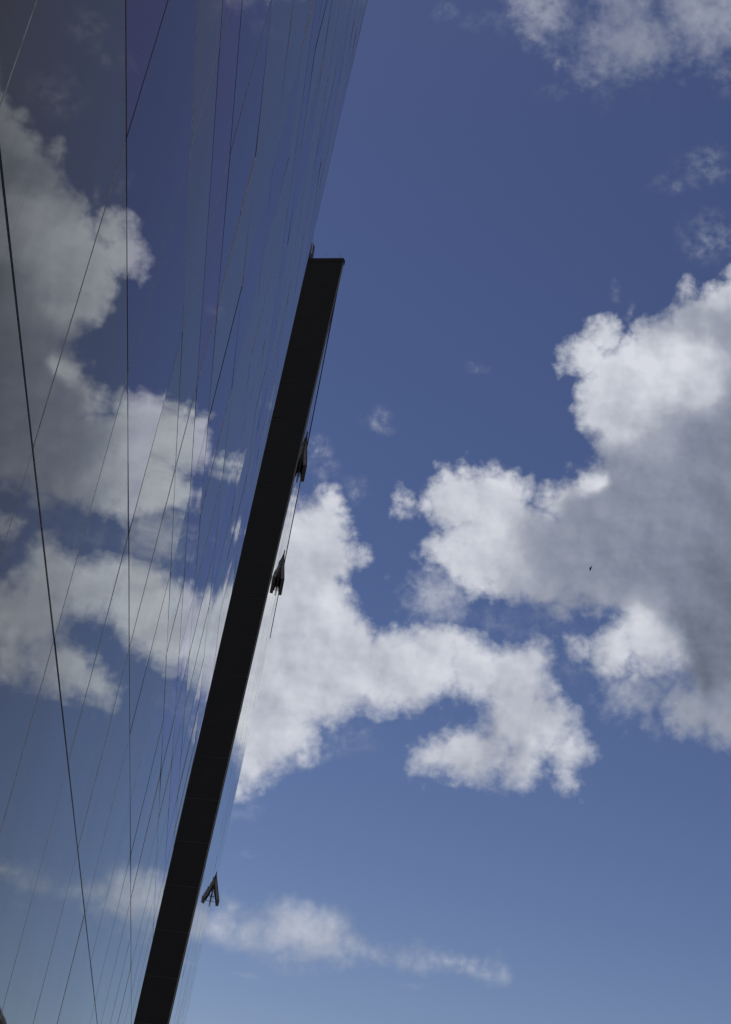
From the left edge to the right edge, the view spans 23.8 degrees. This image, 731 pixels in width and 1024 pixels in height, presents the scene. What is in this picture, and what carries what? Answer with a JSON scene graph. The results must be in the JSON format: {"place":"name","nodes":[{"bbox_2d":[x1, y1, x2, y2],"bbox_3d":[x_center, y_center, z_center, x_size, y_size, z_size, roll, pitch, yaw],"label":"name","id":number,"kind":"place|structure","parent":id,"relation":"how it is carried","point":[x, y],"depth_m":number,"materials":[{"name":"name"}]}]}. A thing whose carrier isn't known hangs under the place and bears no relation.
{"place":"outdoors","nodes":[
{"label":"outdoors","id":0,"kind":"place"},
{"bbox_2d":[0,0,367,1023],"bbox_3d":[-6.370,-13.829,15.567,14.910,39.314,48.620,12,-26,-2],"label":"glass building","id":1,"kind":"structure","parent":0,"point":[164,166],"depth_m":11.46,"materials":[{"name":"glass"}]},
{"bbox_2d":[134,236,344,1023],"bbox_3d":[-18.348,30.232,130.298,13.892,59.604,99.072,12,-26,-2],"label":"glass building","id":2,"kind":"structure","parent":0,"point":[190,892],"depth_m":90.88,"materials":[{"name":"metal"}]},
{"bbox_2d":[209,873,218,906],"bbox_3d":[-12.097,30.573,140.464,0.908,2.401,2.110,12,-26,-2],"label":"open window","id":3,"kind":"structure","parent":2,"relation":"in","point":[215,887],"depth_m":139.65,"materials":[{"name":"metal"}]},
{"bbox_2d":[275,551,284,595],"bbox_3d":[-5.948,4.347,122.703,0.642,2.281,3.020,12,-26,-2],"label":"open window","id":4,"kind":"structure","parent":2,"relation":"in","point":[281,578],"depth_m":121.60,"materials":[{"name":"metal"}]},
{"bbox_2d":[297,432,307,482],"bbox_3d":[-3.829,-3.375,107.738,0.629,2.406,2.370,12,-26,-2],"label":"open window","id":5,"kind":"structure","parent":2,"relation":"in","point":[303,466],"depth_m":106.84,"materials":[{"name":"metal"}]},
{"bbox_2d":[185,0,730,1023],"label":"sky","id":6,"kind":"structure","parent":0,"point":[485,777],"materials":[{"name":"blue"}]}
]}

